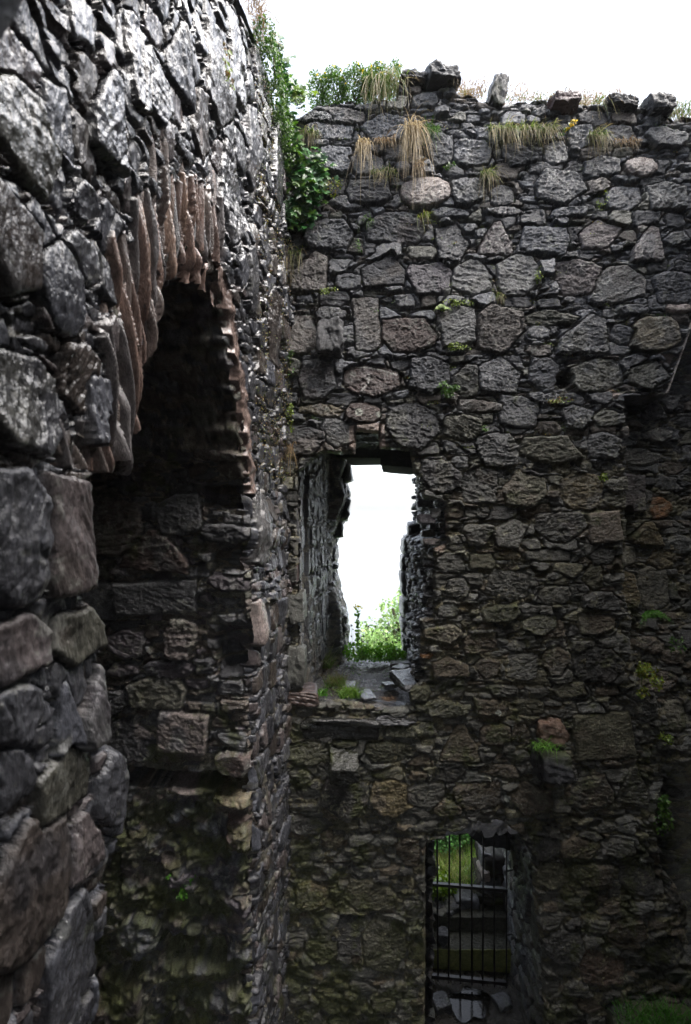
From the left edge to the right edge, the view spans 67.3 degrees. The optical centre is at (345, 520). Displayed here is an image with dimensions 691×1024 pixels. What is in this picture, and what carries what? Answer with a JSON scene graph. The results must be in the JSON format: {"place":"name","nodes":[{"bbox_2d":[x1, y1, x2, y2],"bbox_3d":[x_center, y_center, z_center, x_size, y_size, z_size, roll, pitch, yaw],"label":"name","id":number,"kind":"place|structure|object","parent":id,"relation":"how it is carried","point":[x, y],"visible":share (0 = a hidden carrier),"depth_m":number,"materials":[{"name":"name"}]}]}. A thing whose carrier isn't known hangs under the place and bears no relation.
{"place":"outdoors","nodes":[
{"label":"outdoors","id":0,"kind":"place"},
{"bbox_2d":[337,532,405,653],"bbox_3d":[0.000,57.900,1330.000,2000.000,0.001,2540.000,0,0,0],"label":"water","id":1,"kind":"structure","parent":0,"point":[368,569],"depth_m":576.87,"materials":[{"name":"grey liquid"}]},
{"bbox_2d":[433,838,475,883],"bbox_3d":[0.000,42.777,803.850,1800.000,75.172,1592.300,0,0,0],"label":"hillside","id":2,"kind":"structure","parent":0,"point":[462,851],"depth_m":8.13,"materials":[{"name":"green plant"}]},
{"bbox_2d":[356,627,399,653],"bbox_3d":[0.727,4.050,12.944,2.474,2.768,2.190,0,0,0],"label":"tree","id":3,"kind":"object","parent":2,"relation":"on","point":[371,638],"visible":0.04,"depth_m":13.06,"materials":[{"name":"green plant"}]},
{"bbox_2d":[359,586,401,653],"bbox_3d":[2.043,3.497,14.088,3.437,3.878,2.966,0,0,0],"label":"tree","id":4,"kind":"object","parent":2,"relation":"on","point":[393,619],"visible":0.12,"depth_m":13.76,"materials":[{"name":"green plant"}]},
{"bbox_2d":[431,864,457,900],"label":"bush","id":5,"kind":"object","parent":2,"relation":"on","point":[442,891],"visible":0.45,"depth_m":7.42,"materials":[{"name":"green plant"}]},
{"bbox_2d":[434,834,474,855],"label":"bush","id":6,"kind":"object","parent":2,"relation":"on","point":[454,842],"visible":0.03,"depth_m":8.17,"materials":[{"name":"green plant"}]},
{"bbox_2d":[239,0,690,531],"label":"sky","id":7,"kind":"structure","parent":0,"point":[632,44],"materials":[{"name":"white"}]},
{"bbox_2d":[452,889,479,908],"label":"bank stone","id":8,"kind":"object","parent":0,"point":[466,898],"visible":0.45,"depth_m":7.32,"materials":[{"name":"grey stone"}]},
{"bbox_2d":[478,844,492,865],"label":"bank stone","id":9,"kind":"object","parent":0,"point":[480,853],"visible":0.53,"depth_m":7.49,"materials":[{"name":"grey stone"}]},
{"bbox_2d":[431,969,541,1023],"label":"courtyard floor","id":10,"kind":"structure","parent":0,"point":[493,1015],"depth_m":6.50,"materials":[{"name":"grey stone"}]},
{"bbox_2d":[0,0,23,41],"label":"stone wall","id":11,"kind":"structure","parent":10,"relation":"on","point":[9,9],"depth_m":0.74,"materials":[{"name":"grey stone"}]},
{"bbox_2d":[0,0,294,1023],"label":"ruined wall","id":12,"kind":"structure","parent":10,"relation":"on","point":[146,588],"depth_m":3.52,"materials":[{"name":"grey stone"}]},
{"bbox_2d":[165,869,195,900],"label":"wall plant","id":13,"kind":"object","parent":12,"relation":"attached to","point":[181,891],"depth_m":4.34,"materials":[{"name":"green plant"}]},
{"bbox_2d":[222,41,234,90],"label":"wall plant","id":14,"kind":"object","parent":12,"relation":"attached to","point":[228,74],"depth_m":3.57,"materials":[{"name":"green plant"}]},
{"bbox_2d":[240,0,296,60],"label":"grass tuft","id":15,"kind":"object","parent":12,"relation":"on","point":[259,8],"visible":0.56,"depth_m":4.36,"materials":[{"name":"plant"}]},
{"bbox_2d":[252,13,297,173],"bbox_3d":[-0.651,-3.855,4.797,0.306,0.884,1.008,0,0,9],"label":"hanging bush","id":16,"kind":"object","parent":12,"relation":"on","point":[266,50],"visible":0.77,"depth_m":4.68,"materials":[{"name":"green plant"}]},
{"bbox_2d":[285,242,304,285],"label":"grass tuft","id":17,"kind":"object","parent":12,"relation":"attached to","point":[300,250],"visible":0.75,"depth_m":5.29,"materials":[{"name":"green plant"}]},
{"bbox_2d":[270,30,338,230],"bbox_3d":[-0.400,-3.842,5.137,0.681,1.868,0.453,0,0,0],"label":"ivy","id":18,"kind":"object","parent":12,"relation":"attached to","point":[306,182],"visible":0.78,"depth_m":5.20,"materials":[{"name":"green plant"}]},
{"bbox_2d":[433,990,451,1015],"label":"loose stone","id":19,"kind":"object","parent":10,"relation":"on","point":[442,1004],"visible":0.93,"depth_m":6.25,"materials":[{"name":"grey stone"}]},
{"bbox_2d":[214,84,690,1023],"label":"ruined wall","id":20,"kind":"structure","parent":10,"relation":"on","point":[544,568],"depth_m":5.38,"materials":[{"name":"stone"}]},
{"bbox_2d":[286,403,293,432],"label":"wall plant","id":21,"kind":"object","parent":20,"relation":"attached to","point":[291,410],"depth_m":5.32,"materials":[{"name":"green plant"}]},
{"bbox_2d":[286,350,294,374],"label":"wall plant","id":22,"kind":"object","parent":20,"relation":"attached to","point":[290,362],"depth_m":5.33,"materials":[{"name":"green plant"}]},
{"bbox_2d":[285,441,296,476],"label":"grass tuft","id":23,"kind":"object","parent":20,"relation":"attached to","point":[290,449],"visible":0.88,"depth_m":5.30,"materials":[{"name":"plant"}]},
{"bbox_2d":[297,124,323,151],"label":"grass tuft","id":24,"kind":"object","parent":20,"relation":"attached to","point":[308,132],"visible":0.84,"depth_m":5.33,"materials":[{"name":"plant"}]},
{"bbox_2d":[318,685,328,696],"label":"grass tuft","id":25,"kind":"object","parent":20,"relation":"on","point":[322,692],"visible":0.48,"depth_m":5.67,"materials":[{"name":"green plant"}]},
{"bbox_2d":[320,287,337,294],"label":"wall plant","id":26,"kind":"object","parent":20,"relation":"attached to","point":[327,291],"depth_m":5.34,"materials":[{"name":"green plant"}]},
{"bbox_2d":[320,644,343,672],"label":"grass tuft","id":27,"kind":"object","parent":20,"relation":"on","point":[327,664],"visible":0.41,"depth_m":6.71,"materials":[{"name":"green plant"}]},
{"bbox_2d":[324,177,341,198],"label":"wall plant","id":28,"kind":"object","parent":20,"relation":"attached to","point":[339,184],"depth_m":5.34,"materials":[{"name":"green plant"}]},
{"bbox_2d":[321,665,349,690],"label":"grass tuft","id":29,"kind":"object","parent":20,"relation":"on","point":[332,681],"visible":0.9,"depth_m":6.12,"materials":[{"name":"green plant"}]},
{"bbox_2d":[343,681,356,689],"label":"loose stone","id":30,"kind":"object","parent":20,"relation":"on","point":[351,683],"visible":0.38,"depth_m":6.08,"materials":[{"name":"grey stone"}]},
{"bbox_2d":[333,679,370,699],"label":"grass tuft","id":31,"kind":"object","parent":20,"relation":"on","point":[352,693],"visible":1,"depth_m":5.71,"materials":[{"name":"green plant"}]},
{"bbox_2d":[319,663,388,698],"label":"bed weeds","id":32,"kind":"object","parent":20,"relation":"on","point":[352,665],"visible":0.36,"depth_m":6.17,"materials":[{"name":"green plant"}]},
{"bbox_2d":[306,57,402,109],"bbox_3d":[0.102,-4.676,5.612,1.068,0.283,0.641,0,0,0],"label":"flowering bush","id":33,"kind":"object","parent":20,"relation":"on","point":[341,85],"visible":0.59,"depth_m":5.49,"materials":[{"name":"green plant"}]},
{"bbox_2d":[353,604,362,649],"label":"ragwort","id":34,"kind":"object","parent":20,"relation":"on","point":[357,622],"visible":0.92,"depth_m":7.30,"materials":[{"name":"green plant"}]},
{"bbox_2d":[355,239,361,252],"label":"wall plant","id":35,"kind":"object","parent":20,"relation":"attached to","point":[358,244],"depth_m":5.34,"materials":[{"name":"green plant"}]},
{"bbox_2d":[347,135,376,196],"bbox_3d":[0.157,-3.571,5.158,0.306,0.694,0.473,0,0,-13],"label":"grass tuft","id":36,"kind":"object","parent":20,"relation":"attached to","point":[359,145],"visible":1,"depth_m":5.26,"materials":[{"name":"beige plant"}]},
{"bbox_2d":[358,214,373,230],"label":"grass tuft","id":37,"kind":"object","parent":20,"relation":"on","point":[369,219],"visible":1,"depth_m":5.35,"materials":[{"name":"green plant"}]},
{"bbox_2d":[358,689,376,701],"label":"loose stone","id":38,"kind":"object","parent":20,"relation":"on","point":[370,696],"visible":0.87,"depth_m":5.67,"materials":[{"name":"grey stone"}]},
{"bbox_2d":[342,622,406,662],"bbox_3d":[0.411,1.709,7.202,0.968,0.541,0.421,0,0,0],"label":"knapweed clump","id":39,"kind":"object","parent":20,"relation":"on","point":[367,652],"visible":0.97,"depth_m":7.14,"materials":[{"name":"green plant"}]},
{"bbox_2d":[369,162,399,187],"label":"grass tuft","id":40,"kind":"object","parent":20,"relation":"on","point":[389,171],"visible":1,"depth_m":5.33,"materials":[{"name":"plant"}]},
{"bbox_2d":[372,129,396,157],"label":"grass tuft","id":41,"kind":"object","parent":20,"relation":"on","point":[387,140],"visible":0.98,"depth_m":5.33,"materials":[{"name":"brown plant"}]},
{"bbox_2d":[352,49,418,126],"bbox_3d":[0.419,-4.313,5.311,0.716,0.849,0.626,0,0,0],"label":"grass tuft","id":42,"kind":"object","parent":20,"relation":"on","point":[387,80],"visible":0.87,"depth_m":5.36,"materials":[{"name":"plant"}]},
{"bbox_2d":[379,695,397,702],"bbox_3d":[0.465,1.923,5.595,0.267,0.060,0.207,0,0,0],"label":"moss cushion","id":43,"kind":"object","parent":20,"relation":"on","point":[387,699],"visible":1,"depth_m":5.59,"materials":[{"name":"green plant"}]},
{"bbox_2d":[381,681,397,689],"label":"loose stone","id":44,"kind":"object","parent":20,"relation":"on","point":[387,685],"visible":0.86,"depth_m":6.04,"materials":[{"name":"grey stone"}]},
{"bbox_2d":[390,657,409,666],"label":"loose stone","id":45,"kind":"object","parent":20,"relation":"on","point":[398,661],"visible":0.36,"depth_m":6.91,"materials":[{"name":"grey stone"}]},
{"bbox_2d":[391,663,410,669],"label":"loose stone","id":46,"kind":"object","parent":20,"relation":"on","point":[399,666],"visible":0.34,"depth_m":6.57,"materials":[{"name":"grey stone"}]},
{"bbox_2d":[395,68,426,100],"bbox_3d":[0.690,-4.587,5.500,0.309,0.128,0.390,0,0,0],"label":"coping stone","id":47,"kind":"object","parent":20,"relation":"on","point":[420,77],"visible":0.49,"depth_m":5.34,"materials":[{"name":"grey stone"}]},
{"bbox_2d":[384,101,441,189],"bbox_3d":[0.661,-3.568,5.088,0.479,1.029,0.564,0,0,-30],"label":"grass tuft","id":48,"kind":"object","parent":20,"relation":"attached to","point":[412,129],"visible":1,"depth_m":5.19,"materials":[{"name":"beige plant"}]},
{"bbox_2d":[411,157,430,191],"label":"grass tuft","id":49,"kind":"object","parent":20,"relation":"attached to","point":[417,168],"visible":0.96,"depth_m":5.30,"materials":[{"name":"beige plant"}]},
{"bbox_2d":[417,209,431,229],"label":"grass tuft","id":50,"kind":"object","parent":20,"relation":"on","point":[427,215],"visible":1,"depth_m":5.33,"materials":[{"name":"green plant"}]},
{"bbox_2d":[421,117,444,147],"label":"grass tuft","id":51,"kind":"object","parent":20,"relation":"on","point":[434,129],"visible":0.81,"depth_m":5.34,"materials":[{"name":"green plant"}]},
{"bbox_2d":[423,59,461,91],"bbox_3d":[0.987,-4.591,5.517,0.370,0.206,0.568,0,0,-10],"label":"coping stone","id":52,"kind":"object","parent":20,"relation":"on","point":[440,75],"visible":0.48,"depth_m":5.30,"materials":[{"name":"grey stone"}]},
{"bbox_2d":[434,304,451,310],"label":"fern","id":53,"kind":"object","parent":20,"relation":"attached to","point":[441,307],"visible":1,"depth_m":5.33,"materials":[{"name":"green plant"}]},
{"bbox_2d":[437,380,459,397],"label":"wall plant","id":54,"kind":"object","parent":20,"relation":"attached to","point":[447,393],"depth_m":5.31,"materials":[{"name":"green plant"}]},
{"bbox_2d":[443,161,455,170],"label":"wall plant","id":55,"kind":"object","parent":20,"relation":"attached to","point":[447,165],"depth_m":5.34,"materials":[{"name":"green plant"}]},
{"bbox_2d":[443,299,473,306],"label":"wall plant","id":56,"kind":"object","parent":20,"relation":"attached to","point":[456,303],"depth_m":5.35,"materials":[{"name":"green plant"}]},
{"bbox_2d":[447,342,471,350],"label":"wall plant","id":57,"kind":"object","parent":20,"relation":"attached to","point":[457,347],"depth_m":5.35,"materials":[{"name":"green plant"}]},
{"bbox_2d":[254,63,683,488],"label":"creeping weeds","id":58,"kind":"object","parent":20,"relation":"attached to","point":[312,293],"visible":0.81,"depth_m":4.90,"materials":[{"name":"green plant"}]},
{"bbox_2d":[431,832,512,987],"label":"iron gate","id":59,"kind":"structure","parent":20,"relation":"attached to","point":[460,978],"depth_m":6.55,"materials":[{"name":"black metal"}]},
{"bbox_2d":[452,69,493,101],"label":"grass tuft","id":60,"kind":"object","parent":20,"relation":"on","point":[473,90],"visible":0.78,"depth_m":5.41,"materials":[{"name":"beige plant"}]},
{"bbox_2d":[474,165,509,197],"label":"grass tuft","id":61,"kind":"object","parent":20,"relation":"attached to","point":[484,174],"visible":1,"depth_m":5.32,"materials":[{"name":"plant"}]},
{"bbox_2d":[486,73,509,109],"bbox_3d":[1.587,-4.451,5.450,0.211,0.346,0.294,0,0,0],"label":"coping stone","id":62,"kind":"object","parent":20,"relation":"on","point":[497,91],"visible":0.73,"depth_m":5.33,"materials":[{"name":"grey stone"}]},
{"bbox_2d":[490,289,505,304],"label":"grass tuft","id":63,"kind":"object","parent":20,"relation":"on","point":[498,294],"visible":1,"depth_m":5.35,"materials":[{"name":"plant"}]},
{"bbox_2d":[334,45,680,102],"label":"seed stalks","id":64,"kind":"object","parent":20,"relation":"on","point":[505,71],"visible":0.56,"depth_m":5.89,"materials":[{"name":"beige plant"}]},
{"bbox_2d":[504,80,530,105],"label":"grass tuft","id":65,"kind":"object","parent":20,"relation":"on","point":[509,102],"visible":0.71,"depth_m":5.42,"materials":[{"name":"beige plant"}]},
{"bbox_2d":[484,115,564,160],"bbox_3d":[1.813,-3.862,5.237,0.863,0.458,0.318,0,0,0],"label":"grass tuft","id":66,"kind":"object","parent":20,"relation":"attached to","point":[523,128],"visible":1,"depth_m":5.31,"materials":[{"name":"plant"}]},
{"bbox_2d":[535,266,542,284],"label":"wall plant","id":67,"kind":"object","parent":20,"relation":"attached to","point":[537,277],"depth_m":5.36,"materials":[{"name":"green plant"}]},
{"bbox_2d":[528,736,567,756],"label":"grass tuft","id":68,"kind":"object","parent":20,"relation":"on","point":[544,746],"visible":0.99,"depth_m":5.15,"materials":[{"name":"green plant"}]},
{"bbox_2d":[526,82,589,101],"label":"grass tuft","id":69,"kind":"object","parent":20,"relation":"on","point":[565,88],"visible":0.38,"depth_m":5.39,"materials":[{"name":"beige plant"}]},
{"bbox_2d":[546,396,572,403],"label":"wall plant","id":70,"kind":"object","parent":20,"relation":"attached to","point":[558,401],"depth_m":5.33,"materials":[{"name":"green plant"}]},
{"bbox_2d":[546,90,581,114],"bbox_3d":[2.261,-4.316,5.455,0.322,0.156,0.406,0,0,0],"label":"coping stone","id":71,"kind":"object","parent":20,"relation":"on","point":[564,103],"visible":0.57,"depth_m":5.30,"materials":[{"name":"grey stone"}]},
{"bbox_2d":[556,119,577,138],"bbox_3d":[2.279,-4.017,5.332,0.208,0.142,0.076,0,0,30],"label":"flower spike","id":72,"kind":"object","parent":20,"relation":"on","point":[567,128],"visible":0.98,"depth_m":5.32,"materials":[{"name":"yellow plant"}]},
{"bbox_2d":[457,81,690,118],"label":"turf crest","id":73,"kind":"object","parent":20,"relation":"on","point":[510,98],"visible":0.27,"depth_m":5.52,"materials":[{"name":"beige plant"}]},
{"bbox_2d":[598,473,607,481],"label":"wall plant","id":74,"kind":"object","parent":20,"relation":"attached to","point":[602,476],"depth_m":5.36,"materials":[{"name":"green plant"}]},
{"bbox_2d":[596,191,609,209],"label":"wall plant","id":75,"kind":"object","parent":20,"relation":"attached to","point":[601,203],"depth_m":5.35,"materials":[{"name":"green plant"}]},
{"bbox_2d":[585,122,621,163],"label":"grass tuft","id":76,"kind":"object","parent":20,"relation":"on","point":[602,135],"visible":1,"depth_m":5.32,"materials":[{"name":"plant"}]},
{"bbox_2d":[578,81,634,111],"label":"grass tuft","id":77,"kind":"object","parent":20,"relation":"on","point":[599,95],"visible":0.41,"depth_m":5.36,"materials":[{"name":"beige plant"}]},
{"bbox_2d":[591,93,621,119],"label":"grass tuft","id":78,"kind":"object","parent":20,"relation":"on","point":[597,100],"visible":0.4,"depth_m":5.35,"materials":[{"name":"beige plant"}]},
{"bbox_2d":[604,92,639,112],"bbox_3d":[2.854,-4.309,5.490,0.356,0.134,0.418,0,0,0],"label":"coping stone","id":79,"kind":"object","parent":20,"relation":"on","point":[629,102],"visible":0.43,"depth_m":5.32,"materials":[{"name":"grey stone"}]},
{"bbox_2d":[614,135,642,149],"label":"grass tuft","id":80,"kind":"object","parent":20,"relation":"on","point":[630,142],"visible":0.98,"depth_m":5.35,"materials":[{"name":"brown plant"}]},
{"bbox_2d":[634,661,664,698],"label":"wall plant","id":81,"kind":"object","parent":20,"relation":"attached to","point":[645,669],"depth_m":5.33,"materials":[{"name":"green plant"}]},
{"bbox_2d":[640,609,673,625],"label":"fern","id":82,"kind":"object","parent":20,"relation":"attached to","point":[652,613],"visible":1,"depth_m":5.38,"materials":[{"name":"green plant"}]},
{"bbox_2d":[638,91,676,120],"bbox_3d":[3.225,-4.296,5.480,0.309,0.235,0.464,0,0,0],"label":"coping stone","id":83,"kind":"object","parent":20,"relation":"on","point":[662,104],"visible":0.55,"depth_m":5.29,"materials":[{"name":"grey stone"}]},
{"bbox_2d":[653,794,673,835],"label":"wall plant","id":84,"kind":"object","parent":20,"relation":"attached to","point":[665,803],"depth_m":5.32,"materials":[{"name":"green plant"}]},
{"bbox_2d":[657,732,673,744],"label":"wall plant","id":85,"kind":"object","parent":20,"relation":"attached to","point":[669,739],"depth_m":5.34,"materials":[{"name":"green plant"}]},
{"bbox_2d":[668,636,685,653],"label":"wall plant","id":86,"kind":"object","parent":20,"relation":"attached to","point":[675,639],"depth_m":5.47,"materials":[{"name":"green plant"}]},
{"bbox_2d":[667,97,690,127],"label":"grass tuft","id":87,"kind":"object","parent":20,"relation":"on","point":[679,109],"visible":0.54,"depth_m":5.41,"materials":[{"name":"plant"}]},
{"bbox_2d":[448,986,490,1022],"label":"puddle","id":88,"kind":"object","parent":10,"relation":"on","point":[468,1003],"visible":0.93,"depth_m":6.35,"materials":[{"name":"black liquid"}]},
{"bbox_2d":[433,876,510,972],"bbox_3d":[1.628,5.675,7.445,1.536,0.520,1.298,0,0,0],"label":"step","id":89,"kind":"object","parent":10,"relation":"on","point":[500,939],"visible":0.26,"depth_m":6.94,"materials":[{"name":"grey stone"}]},
{"bbox_2d":[439,925,447,946],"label":"loose stone","id":90,"kind":"object","parent":89,"relation":"on","point":[443,936],"visible":0.79,"depth_m":6.89,"materials":[{"name":"grey stone"}]},
{"bbox_2d":[432,896,464,918],"bbox_3d":[1.298,5.431,7.296,0.758,0.128,0.426,0,0,-22],"label":"rubble","id":91,"kind":"object","parent":89,"relation":"on","point":[443,908],"visible":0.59,"depth_m":7.23,"materials":[{"name":"grey stone"}]},
{"bbox_2d":[465,841,504,904],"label":"broken pier","id":92,"kind":"structure","parent":10,"relation":"on","point":[499,865],"depth_m":7.37,"materials":[{"name":"stone"}]},
{"bbox_2d":[473,871,502,894],"bbox_3d":[2.050,5.187,7.451,0.371,0.263,0.351,0,0,0],"label":"bank stone","id":93,"kind":"object","parent":92,"relation":"on","point":[497,882],"visible":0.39,"depth_m":7.31,"materials":[{"name":"grey stone"}]},
{"bbox_2d":[476,860,490,882],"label":"bank stone","id":94,"kind":"object","parent":93,"relation":"on","point":[487,877],"visible":0.67,"depth_m":7.33,"materials":[{"name":"grey stone"}]},
{"bbox_2d":[490,991,513,1012],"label":"loose stone","id":95,"kind":"object","parent":10,"relation":"on","point":[501,1001],"visible":1,"depth_m":6.32,"materials":[{"name":"grey stone"}]},
{"bbox_2d":[605,999,690,1023],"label":"rubble mound","id":96,"kind":"object","parent":10,"relation":"on","point":[611,1017],"visible":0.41,"depth_m":5.32,"materials":[{"name":"grey stone"}]},
{"bbox_2d":[605,990,690,1023],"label":"grass patch","id":97,"kind":"object","parent":96,"relation":"on","point":[666,1011],"visible":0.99,"depth_m":5.19,"materials":[{"name":"green plant"}]}
]}

